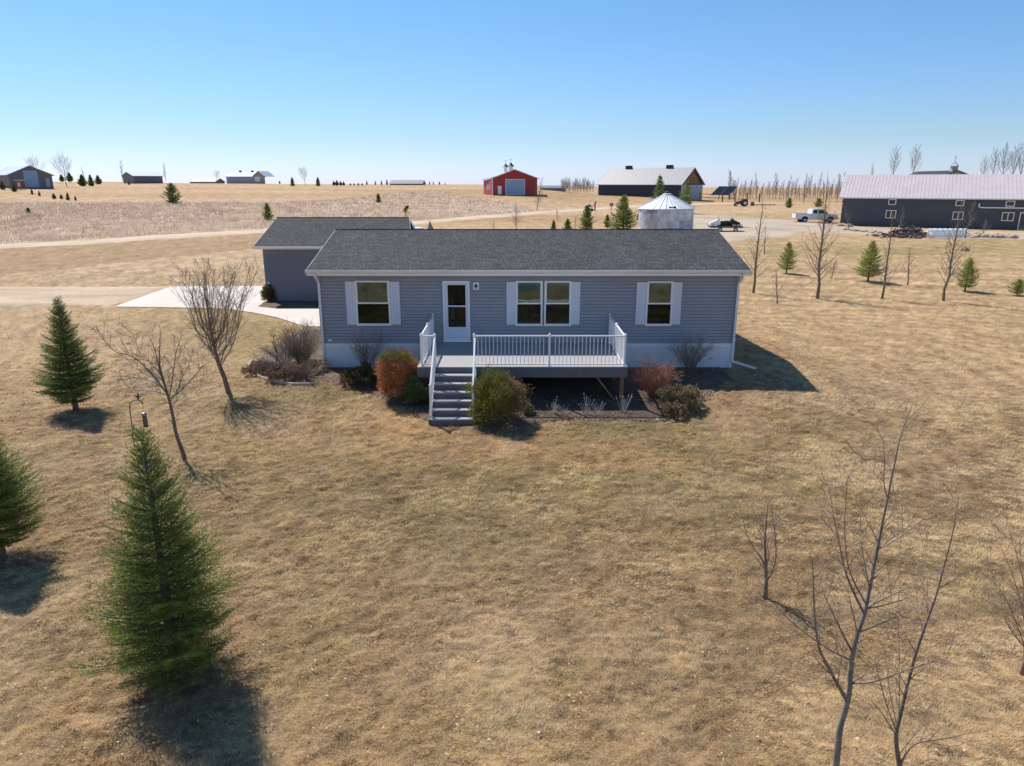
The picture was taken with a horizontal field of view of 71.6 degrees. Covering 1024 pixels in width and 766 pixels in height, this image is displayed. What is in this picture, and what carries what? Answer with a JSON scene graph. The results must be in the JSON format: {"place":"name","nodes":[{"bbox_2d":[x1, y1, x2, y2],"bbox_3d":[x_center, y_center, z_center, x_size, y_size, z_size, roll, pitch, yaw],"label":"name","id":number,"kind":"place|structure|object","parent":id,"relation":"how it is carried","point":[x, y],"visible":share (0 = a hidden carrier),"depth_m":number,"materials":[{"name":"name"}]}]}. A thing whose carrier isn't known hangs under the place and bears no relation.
{"place":"outdoors","nodes":[
{"label":"outdoors","id":0,"kind":"place"},
{"bbox_2d":[0,286,167,306],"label":"gravel driveway","id":1,"kind":"structure","parent":0,"point":[42,296],"depth_m":41.73,"materials":[{"name":"gravel"}]},
{"bbox_2d":[114,286,319,325],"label":"concrete driveway","id":2,"kind":"structure","parent":0,"point":[166,297],"depth_m":39.35,"materials":[{"name":"concrete"}]},
{"bbox_2d":[0,202,841,247],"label":"gravel road","id":3,"kind":"structure","parent":0,"point":[155,237],"depth_m":81.21,"materials":[{"name":"gravel"}]},
{"bbox_2d":[0,182,1023,765],"bbox_3d":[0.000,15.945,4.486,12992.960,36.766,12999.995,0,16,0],"label":"ground","id":4,"kind":"structure","parent":0,"point":[994,260],"depth_m":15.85,"materials":[{"name":"plant"}]},
{"bbox_2d":[14,180,24,186],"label":"play shed","id":5,"kind":"structure","parent":4,"relation":"on","point":[19,183],"depth_m":178.60,"materials":[{"name":"wood"}]},
{"bbox_2d":[0,431,53,562],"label":"spruce tree","id":6,"kind":"object","parent":4,"relation":"on","point":[11,508],"visible":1,"depth_m":13.36,"materials":[{"name":"green plant"}]},
{"bbox_2d":[0,165,53,188],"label":"workshop","id":7,"kind":"structure","parent":4,"relation":"on","point":[33,177],"depth_m":186.15,"materials":[{"name":"metal"}]},
{"bbox_2d":[22,170,38,186],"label":"overhead door","id":8,"kind":"structure","parent":7,"relation":"in","point":[30,177],"depth_m":185.76,"materials":[{"name":"metal"}]},
{"bbox_2d":[50,154,72,186],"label":"leafless tree","id":9,"kind":"object","parent":4,"relation":"on","point":[68,166],"visible":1,"depth_m":212.16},
{"bbox_2d":[30,296,107,410],"bbox_3d":[-13.612,-0.798,21.572,2.137,3.745,2.174,0,16,0],"label":"spruce tree","id":10,"kind":"object","parent":4,"relation":"on","point":[75,380],"visible":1,"depth_m":21.47,"materials":[{"name":"green plant"}]},
{"bbox_2d":[77,174,87,185],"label":"spruce tree","id":11,"kind":"object","parent":4,"relation":"on","point":[81,181],"visible":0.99,"depth_m":228.19,"materials":[{"name":"green plant"}]},
{"bbox_2d":[129,393,142,491],"bbox_3d":[-7.323,1.665,14.182,0.325,3.093,0.024,0,16,0],"label":"bird feeder pole","id":12,"kind":"object","parent":4,"relation":"on","point":[138,396],"visible":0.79,"depth_m":13.82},
{"bbox_2d":[141,409,149,426],"bbox_3d":[-7.193,0.648,13.896,0.140,0.419,0.140,0,16,0],"label":"bird feeder","id":13,"kind":"object","parent":12,"relation":"hanging from","point":[144,419],"visible":0.98,"depth_m":13.89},
{"bbox_2d":[122,172,162,183],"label":"storage barn","id":14,"kind":"structure","parent":4,"relation":"on","point":[141,177],"depth_m":282.71,"materials":[{"name":"metal"}]},
{"bbox_2d":[82,315,224,457],"bbox_3d":[-8.940,0.064,17.829,3.869,3.970,2.376,0,16,0],"label":"spreading ornamental tree","id":15,"kind":"object","parent":4,"relation":"on","point":[173,417],"visible":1,"depth_m":17.84,"materials":[{"name":"brown plant"}]},
{"bbox_2d":[69,425,245,697],"bbox_3d":[-4.982,2.489,9.884,2.096,4.070,2.326,0,16,0],"label":"spruce tree","id":16,"kind":"object","parent":4,"relation":"on","point":[168,600],"visible":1,"depth_m":9.79,"materials":[{"name":"green plant"}]},
{"bbox_2d":[161,183,181,203],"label":"spruce tree","id":17,"kind":"object","parent":4,"relation":"on","point":[171,189],"visible":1,"depth_m":141.07,"materials":[{"name":"green plant"}]},
{"bbox_2d":[189,178,224,182],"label":"hidden house","id":18,"kind":"structure","parent":4,"relation":"on","point":[207,180],"depth_m":329.51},
{"bbox_2d":[167,255,259,393],"bbox_3d":[-9.188,-1.774,22.477,2.460,4.555,2.735,0,16,0],"label":"upright pear tree","id":19,"kind":"object","parent":4,"relation":"on","point":[210,324],"visible":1,"depth_m":22.31,"materials":[{"name":"brown plant"}]},
{"bbox_2d":[225,170,274,183],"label":"ranch house","id":20,"kind":"structure","parent":4,"relation":"on","point":[251,177],"depth_m":288.53,"materials":[{"name":"white plastic"}]},
{"bbox_2d":[262,203,273,219],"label":"spruce tree","id":21,"kind":"object","parent":4,"relation":"on","point":[267,213],"visible":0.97,"depth_m":100.74,"materials":[{"name":"green plant"}]},
{"bbox_2d":[0,191,538,243],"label":"prairie grass","id":22,"kind":"structure","parent":4,"relation":"on","point":[96,224],"depth_m":111.58,"materials":[{"name":"plant"}]},
{"bbox_2d":[248,359,311,385],"bbox_3d":[-8.673,-0.359,25.131,1.027,0.250,5.221,-13,20,-39],"label":"bed edging","id":23,"kind":"object","parent":4,"relation":"on","point":[278,381],"visible":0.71,"depth_m":23.64,"materials":[{"name":"concrete"}]},
{"bbox_2d":[259,301,317,307],"bbox_3d":[-12.052,-4.360,39.029,3.598,0.120,3.000,0,16,0],"label":"garage mulch bed","id":24,"kind":"object","parent":4,"relation":"on","point":[293,304],"visible":0.79,"depth_m":38.40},
{"bbox_2d":[259,283,276,301],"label":"globe cedar","id":25,"kind":"object","parent":24,"relation":"on","point":[265,291],"visible":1,"depth_m":39.27,"materials":[{"name":"green plant"}]},
{"bbox_2d":[252,217,432,300],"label":"garage","id":26,"kind":"structure","parent":4,"relation":"on","point":[291,247],"depth_m":39.47,"materials":[{"name":"plastic"}]},
{"bbox_2d":[389,180,424,184],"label":"shed","id":27,"kind":"structure","parent":4,"relation":"on","point":[407,182],"depth_m":319.17,"materials":[{"name":"grey metal"}]},
{"bbox_2d":[257,329,729,429],"bbox_3d":[-2.348,-0.318,25.485,19.055,0.481,9.226,6,17,22],"label":"mulch bed","id":28,"kind":"object","parent":4,"relation":"on","point":[558,388],"visible":0.32,"depth_m":22.67,"materials":[{"name":"wood"}]},
{"bbox_2d":[240,359,277,374],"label":"spirea shrub","id":29,"kind":"object","parent":28,"relation":"on","point":[250,368],"visible":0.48,"depth_m":24.72,"materials":[{"name":"brown plant"}]},
{"bbox_2d":[248,331,292,365],"bbox_3d":[-8.352,-1.159,24.514,1.586,1.501,0.606,0,16,0],"label":"sumac shrub","id":30,"kind":"object","parent":28,"relation":"on","point":[273,337],"visible":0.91,"depth_m":24.66,"materials":[{"name":"brown plant"}]},
{"bbox_2d":[251,354,291,371],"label":"leafless shrub","id":31,"kind":"object","parent":28,"relation":"on","point":[265,367],"visible":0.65,"depth_m":24.56,"materials":[{"name":"plant"}]},
{"bbox_2d":[255,335,304,363],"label":"leafless shrub","id":32,"kind":"object","parent":28,"relation":"on","point":[282,355],"visible":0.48,"depth_m":25.83,"materials":[{"name":"brown plant"}]},
{"bbox_2d":[259,360,304,381],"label":"spirea shrub","id":33,"kind":"object","parent":28,"relation":"on","point":[271,373],"visible":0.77,"depth_m":23.81,"materials":[{"name":"brown plant"}]},
{"bbox_2d":[267,319,321,363],"bbox_3d":[-7.732,-1.524,25.623,2.359,1.852,2.330,0,16,0],"label":"leafless shrub","id":34,"kind":"object","parent":28,"relation":"on","point":[305,354],"visible":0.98,"depth_m":25.47,"materials":[{"name":"plant"}]},
{"bbox_2d":[280,358,323,378],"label":"leafless shrub","id":35,"kind":"object","parent":28,"relation":"on","point":[308,373],"visible":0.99,"depth_m":23.96,"materials":[{"name":"plant"}]},
{"bbox_2d":[299,358,331,373],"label":"spirea shrub","id":36,"kind":"object","parent":28,"relation":"on","point":[326,364],"visible":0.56,"depth_m":24.77,"materials":[{"name":"brown plant"}]},
{"bbox_2d":[339,367,357,384],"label":"barberry shrub","id":37,"kind":"object","parent":28,"relation":"on","point":[342,376],"visible":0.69,"depth_m":23.35,"materials":[{"name":"brown plant"}]},
{"bbox_2d":[343,361,379,386],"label":"evergreen shrub","id":38,"kind":"object","parent":28,"relation":"on","point":[363,372],"visible":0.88,"depth_m":23.20,"materials":[{"name":"green plant"}]},
{"bbox_2d":[339,326,387,372],"bbox_3d":[-5.203,-1.188,24.684,1.622,1.713,1.627,5,17,18],"label":"leafless shrub","id":39,"kind":"object","parent":28,"relation":"on","point":[363,351],"visible":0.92,"depth_m":24.52,"materials":[{"name":"plant"}]},
{"bbox_2d":[371,343,420,398],"bbox_3d":[-3.534,-0.390,22.338,1.751,1.815,1.670,-6,17,-21],"label":"arborvitae shrub","id":40,"kind":"object","parent":28,"relation":"on","point":[401,365],"visible":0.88,"depth_m":21.92,"materials":[{"name":"brown plant"}]},
{"bbox_2d":[399,374,428,404],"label":"evergreen shrub","id":41,"kind":"object","parent":28,"relation":"on","point":[419,385],"visible":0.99,"depth_m":21.78,"materials":[{"name":"green plant"}]},
{"bbox_2d":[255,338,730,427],"bbox_3d":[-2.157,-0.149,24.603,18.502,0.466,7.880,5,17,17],"label":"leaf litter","id":42,"kind":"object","parent":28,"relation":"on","point":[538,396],"visible":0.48,"depth_m":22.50,"materials":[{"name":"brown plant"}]},
{"bbox_2d":[461,364,534,427],"bbox_3d":[-0.541,0.323,20.657,2.122,1.762,1.982,10,18,31],"label":"arborvitae shrub","id":43,"kind":"object","parent":28,"relation":"on","point":[497,387],"visible":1,"depth_m":20.35,"materials":[{"name":"green plant"}]},
{"bbox_2d":[522,402,535,414],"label":"evergreen shrub","id":44,"kind":"object","parent":28,"relation":"on","point":[530,407],"visible":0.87,"depth_m":21.26,"materials":[{"name":"green plant"}]},
{"bbox_2d":[578,395,593,414],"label":"dried perennial","id":45,"kind":"object","parent":28,"relation":"on","point":[587,407],"visible":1,"depth_m":21.24,"materials":[{"name":"plant"}]},
{"bbox_2d":[615,394,632,412],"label":"dried perennial","id":46,"kind":"object","parent":28,"relation":"on","point":[623,407],"visible":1,"depth_m":21.37,"materials":[{"name":"plant"}]},
{"bbox_2d":[627,353,684,396],"bbox_3d":[4.505,-0.204,22.286,1.711,1.421,1.970,-8,18,-27],"label":"leafless shrub","id":47,"kind":"object","parent":28,"relation":"on","point":[651,384],"visible":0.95,"depth_m":22.32,"materials":[{"name":"plant"}]},
{"bbox_2d":[657,400,687,417],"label":"dried perennial","id":48,"kind":"object","parent":28,"relation":"on","point":[670,409],"visible":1,"depth_m":21.07,"materials":[{"name":"brown plant"}]},
{"bbox_2d":[656,383,707,410],"bbox_3d":[5.266,0.385,21.766,1.496,0.820,1.483,-8,18,-27],"label":"evergreen shrub","id":49,"kind":"object","parent":28,"relation":"on","point":[688,394],"visible":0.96,"depth_m":21.58,"materials":[{"name":"green plant"}]},
{"bbox_2d":[664,330,714,374],"bbox_3d":[6.101,-1.058,24.357,1.890,1.640,1.790,0,16,0],"label":"leafless shrub","id":50,"kind":"object","parent":28,"relation":"on","point":[691,362],"visible":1,"depth_m":24.37,"materials":[{"name":"plant"}]},
{"bbox_2d":[483,159,538,195],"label":"barn","id":51,"kind":"structure","parent":4,"relation":"on","point":[511,181],"depth_m":169.40,"materials":[{"name":"metal"}]},
{"bbox_2d":[505,179,524,194],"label":"overhead door","id":52,"kind":"structure","parent":51,"relation":"in","point":[512,186],"depth_m":169.40,"materials":[{"name":"white metal"}]},
{"bbox_2d":[2,426,1021,760],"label":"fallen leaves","id":53,"kind":"object","parent":4,"relation":"on","point":[478,660],"visible":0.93,"depth_m":10.30,"materials":[{"name":"brown plant"}]},
{"bbox_2d":[304,229,755,372],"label":"house","id":54,"kind":"structure","parent":4,"relation":"on","point":[651,291],"depth_m":24.99,"materials":[{"name":"grey plastic"}]},
{"bbox_2d":[354,281,391,325],"bbox_3d":[-4.859,-2.787,24.824,1.233,1.581,0.100,0,16,0],"label":"window","id":55,"kind":"structure","parent":54,"relation":"in","point":[372,298],"depth_m":24.83,"materials":[{"name":"glass"}]},
{"bbox_2d":[442,281,470,341],"bbox_3d":[-1.946,-2.498,24.900,0.981,2.157,0.110,0,16,0],"label":"door","id":56,"kind":"structure","parent":54,"relation":"in","point":[456,306],"depth_m":24.89,"materials":[{"name":"white plastic"}]},
{"bbox_2d":[417,314,627,425],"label":"deck","id":57,"kind":"structure","parent":54,"relation":"attached to","point":[449,368],"depth_m":21.91,"materials":[{"name":"white wood"}]},
{"bbox_2d":[515,281,542,325],"bbox_3d":[0.597,-2.776,24.827,0.978,1.581,0.100,0,16,0],"label":"window","id":58,"kind":"structure","parent":54,"relation":"in","point":[529,294],"depth_m":24.83,"materials":[{"name":"glass"}]},
{"bbox_2d":[543,281,571,325],"bbox_3d":[1.599,-2.776,24.827,0.978,1.581,0.100,0,16,0],"label":"window","id":59,"kind":"structure","parent":54,"relation":"in","point":[557,294],"depth_m":24.83,"materials":[{"name":"glass"}]},
{"bbox_2d":[644,281,673,325],"bbox_3d":[5.148,-2.771,24.828,0.957,1.571,0.100,0,16,0],"label":"window","id":60,"kind":"structure","parent":54,"relation":"in","point":[659,299],"depth_m":24.83,"materials":[{"name":"white plastic"}]},
{"bbox_2d":[532,178,545,208],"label":"leafless tree","id":61,"kind":"object","parent":4,"relation":"on","point":[539,192],"visible":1,"depth_m":130.00,"materials":[{"name":"brown plant"}]},
{"bbox_2d":[540,185,565,191],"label":"long shed","id":62,"kind":"structure","parent":4,"relation":"on","point":[553,187],"depth_m":318.79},
{"bbox_2d":[562,219,572,228],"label":"spruce tree","id":63,"kind":"object","parent":4,"relation":"on","point":[567,223],"visible":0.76,"depth_m":82.94,"materials":[{"name":"green plant"}]},
{"bbox_2d":[576,205,596,228],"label":"spruce tree","id":64,"kind":"object","parent":4,"relation":"on","point":[586,215],"visible":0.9,"depth_m":83.86,"materials":[{"name":"green plant"}]},
{"bbox_2d":[607,194,637,228],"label":"spruce tree","id":65,"kind":"object","parent":4,"relation":"on","point":[624,216],"visible":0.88,"depth_m":82.44,"materials":[{"name":"green plant"}]},
{"bbox_2d":[596,165,704,199],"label":"pole barn","id":66,"kind":"structure","parent":4,"relation":"on","point":[632,181],"depth_m":198.05,"materials":[{"name":"white metal"}]},
{"bbox_2d":[652,176,665,199],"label":"spruce tree","id":67,"kind":"object","parent":4,"relation":"on","point":[660,183],"visible":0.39,"depth_m":121.54,"materials":[{"name":"green plant"}]},
{"bbox_2d":[679,181,693,206],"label":"spruce tree","id":68,"kind":"object","parent":4,"relation":"on","point":[688,199],"visible":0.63,"depth_m":129.70,"materials":[{"name":"green plant"}]},
{"bbox_2d":[712,186,737,199],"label":"solar array","id":69,"kind":"object","parent":4,"relation":"on","point":[719,190],"visible":0.84,"depth_m":208.86,"materials":[{"name":"blue glass"}]},
{"bbox_2d":[699,192,759,201],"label":"plank fence","id":70,"kind":"object","parent":4,"relation":"on","point":[722,196],"visible":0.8,"depth_m":190.90,"materials":[{"name":"brown wood"}]},
{"bbox_2d":[734,199,747,205],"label":"old tractor","id":71,"kind":"object","parent":4,"relation":"on","point":[743,202],"visible":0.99,"depth_m":164.75,"materials":[{"name":"metal"}]},
{"bbox_2d":[744,202,771,292],"bbox_3d":[15.487,-8.502,44.062,2.028,6.015,1.719,0,16,0],"label":"birch tree","id":72,"kind":"object","parent":4,"relation":"on","point":[755,263],"visible":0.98,"depth_m":44.26,"materials":[{"name":"brown plant"}]},
{"bbox_2d":[730,491,792,599],"bbox_3d":[4.257,2.640,12.244,1.008,2.263,1.106,9,18,28],"label":"leafless sapling","id":73,"kind":"object","parent":4,"relation":"on","point":[765,566],"visible":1,"depth_m":12.16,"materials":[{"name":"brown plant"}]},
{"bbox_2d":[770,271,784,303],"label":"leafless sapling","id":74,"kind":"object","parent":4,"relation":"on","point":[776,279],"visible":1,"depth_m":41.25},
{"bbox_2d":[776,242,799,273],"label":"spruce tree","id":75,"kind":"object","parent":4,"relation":"on","point":[788,259],"visible":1,"depth_m":52.40,"materials":[{"name":"green plant"}]},
{"bbox_2d":[784,198,792,207],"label":"spruce tree","id":76,"kind":"object","parent":4,"relation":"on","point":[788,204],"visible":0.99,"depth_m":161.00,"materials":[{"name":"green plant"}]},
{"bbox_2d":[798,173,843,298],"bbox_3d":[18.460,-8.681,42.302,2.640,7.440,2.598,0,16,0],"label":"birch tree","id":77,"kind":"object","parent":4,"relation":"on","point":[820,250],"visible":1,"depth_m":42.24,"materials":[{"name":"brown plant"}]},
{"bbox_2d":[693,215,1023,240],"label":"gravel yard","id":78,"kind":"structure","parent":4,"relation":"on","point":[780,228],"depth_m":94.54,"materials":[{"name":"gravel"}]},
{"bbox_2d":[638,191,694,228],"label":"grain bin","id":79,"kind":"object","parent":78,"relation":"on","point":[667,210],"visible":0.84,"depth_m":84.50,"materials":[{"name":"metal"}]},
{"bbox_2d":[708,226,750,231],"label":"flat trailer","id":80,"kind":"object","parent":78,"relation":"on","point":[735,229],"visible":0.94,"depth_m":89.70,"materials":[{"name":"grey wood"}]},
{"bbox_2d":[707,217,728,225],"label":"snowmobile","id":81,"kind":"object","parent":80,"relation":"on","point":[717,222],"visible":0.97,"depth_m":90.04,"materials":[{"name":"plastic"}]},
{"bbox_2d":[727,216,741,225],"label":"snowmobile","id":82,"kind":"object","parent":80,"relation":"on","point":[732,222],"visible":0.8,"depth_m":90.67,"materials":[{"name":"plastic"}]},
{"bbox_2d":[790,209,838,222],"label":"pickup truck","id":83,"kind":"object","parent":78,"relation":"on","point":[811,214],"visible":0.86,"depth_m":107.63,"materials":[{"name":"white paint"}]},
{"bbox_2d":[866,224,944,238],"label":"brush pile","id":84,"kind":"object","parent":78,"relation":"on","point":[903,232],"visible":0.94,"depth_m":81.74,"materials":[{"name":"brown wood"}]},
{"bbox_2d":[927,229,966,237],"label":"wrapped hay bales","id":85,"kind":"object","parent":78,"relation":"on","point":[942,235],"visible":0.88,"depth_m":80.77,"materials":[{"name":"white plastic"}]},
{"bbox_2d":[960,202,976,237],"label":"birch tree","id":86,"kind":"object","parent":78,"relation":"on","point":[969,219],"visible":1,"depth_m":79.79,"materials":[{"name":"brown plant"}]},
{"bbox_2d":[739,398,995,765],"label":"young ash tree","id":87,"kind":"object","parent":4,"relation":"on","point":[847,695],"visible":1,"depth_m":7.66,"materials":[{"name":"grey plant"}]},
{"bbox_2d":[849,240,885,281],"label":"spruce tree","id":88,"kind":"object","parent":4,"relation":"on","point":[871,253],"visible":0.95,"depth_m":48.72,"materials":[{"name":"green plant"}]},
{"bbox_2d":[875,210,898,298],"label":"birch tree","id":89,"kind":"object","parent":4,"relation":"on","point":[885,279],"visible":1,"depth_m":42.43,"materials":[{"name":"brown plant"}]},
{"bbox_2d":[889,146,900,174],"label":"leafless tree","id":90,"kind":"object","parent":4,"relation":"on","point":[894,166],"visible":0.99,"depth_m":171.62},
{"bbox_2d":[901,246,917,284],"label":"leafless sapling","id":91,"kind":"object","parent":4,"relation":"on","point":[908,272],"visible":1,"depth_m":47.53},
{"bbox_2d":[910,143,922,172],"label":"leafless tree","id":92,"kind":"object","parent":4,"relation":"on","point":[916,160],"visible":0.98,"depth_m":171.48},
{"bbox_2d":[840,479,1016,765],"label":"young maple tree","id":93,"kind":"object","parent":4,"relation":"on","point":[899,761],"visible":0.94,"depth_m":8.48,"materials":[{"name":"brown plant"}]},
{"bbox_2d":[839,174,1023,229],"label":"machine shed","id":94,"kind":"structure","parent":4,"relation":"on","point":[929,200],"depth_m":98.37,"materials":[{"name":"metal"}]},
{"bbox_2d":[885,210,896,217],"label":"window","id":95,"kind":"structure","parent":94,"relation":"in","point":[889,213],"depth_m":100.16,"materials":[{"name":"white plastic"}]},
{"bbox_2d":[952,212,963,219],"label":"window","id":96,"kind":"structure","parent":94,"relation":"in","point":[954,213],"depth_m":96.45,"materials":[{"name":"white plastic"}]},
{"bbox_2d":[1001,212,1014,220],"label":"window","id":97,"kind":"structure","parent":94,"relation":"in","point":[1006,216],"depth_m":93.83,"materials":[{"name":"white plastic"}]},
{"bbox_2d":[1005,201,1014,206],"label":"window","id":98,"kind":"structure","parent":94,"relation":"in","point":[1008,203],"depth_m":93.38,"materials":[{"name":"white plastic"}]},
{"bbox_2d":[1017,212,1023,229],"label":"door","id":99,"kind":"structure","parent":94,"relation":"in","point":[1021,218],"depth_m":93.28,"materials":[{"name":"white glass"}]},
{"bbox_2d":[909,158,966,174],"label":"stable","id":100,"kind":"structure","parent":4,"relation":"on","point":[954,168],"depth_m":145.07,"materials":[{"name":"black metal"}]},
{"bbox_2d":[932,202,975,300],"bbox_3d":[25.653,-7.578,41.352,2.242,5.874,2.321,0,16,0],"label":"birch tree","id":101,"kind":"object","parent":4,"relation":"on","point":[949,267],"visible":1,"depth_m":41.48,"materials":[{"name":"brown plant"}]},
{"bbox_2d":[952,257,979,290],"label":"spruce tree","id":102,"kind":"object","parent":4,"relation":"on","point":[970,267],"visible":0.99,"depth_m":45.23,"materials":[{"name":"green plant"}]},
{"bbox_2d":[989,147,1003,173],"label":"leafless tree","id":103,"kind":"object","parent":4,"relation":"on","point":[994,164],"visible":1,"depth_m":176.72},
{"bbox_2d":[973,498,1023,675],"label":"young crabapple tree","id":104,"kind":"object","parent":4,"relation":"on","point":[1013,632],"visible":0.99,"depth_m":10.23,"materials":[{"name":"plant"}]},
{"bbox_2d":[998,141,1012,172],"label":"leafless tree","id":105,"kind":"object","parent":4,"relation":"on","point":[1005,151],"visible":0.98,"depth_m":176.54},
{"bbox_2d":[1007,279,1023,295],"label":"spruce tree","id":106,"kind":"object","parent":4,"relation":"on","point":[1018,286],"visible":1,"depth_m":43.90,"materials":[{"name":"green plant"}]},
{"bbox_2d":[1007,143,1023,173],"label":"leafless tree","id":107,"kind":"object","parent":4,"relation":"on","point":[1013,159],"visible":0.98,"depth_m":176.72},
{"bbox_2d":[0,0,1023,187],"label":"sky","id":108,"kind":"structure","parent":0,"point":[348,91],"materials":[{"name":"blue"}]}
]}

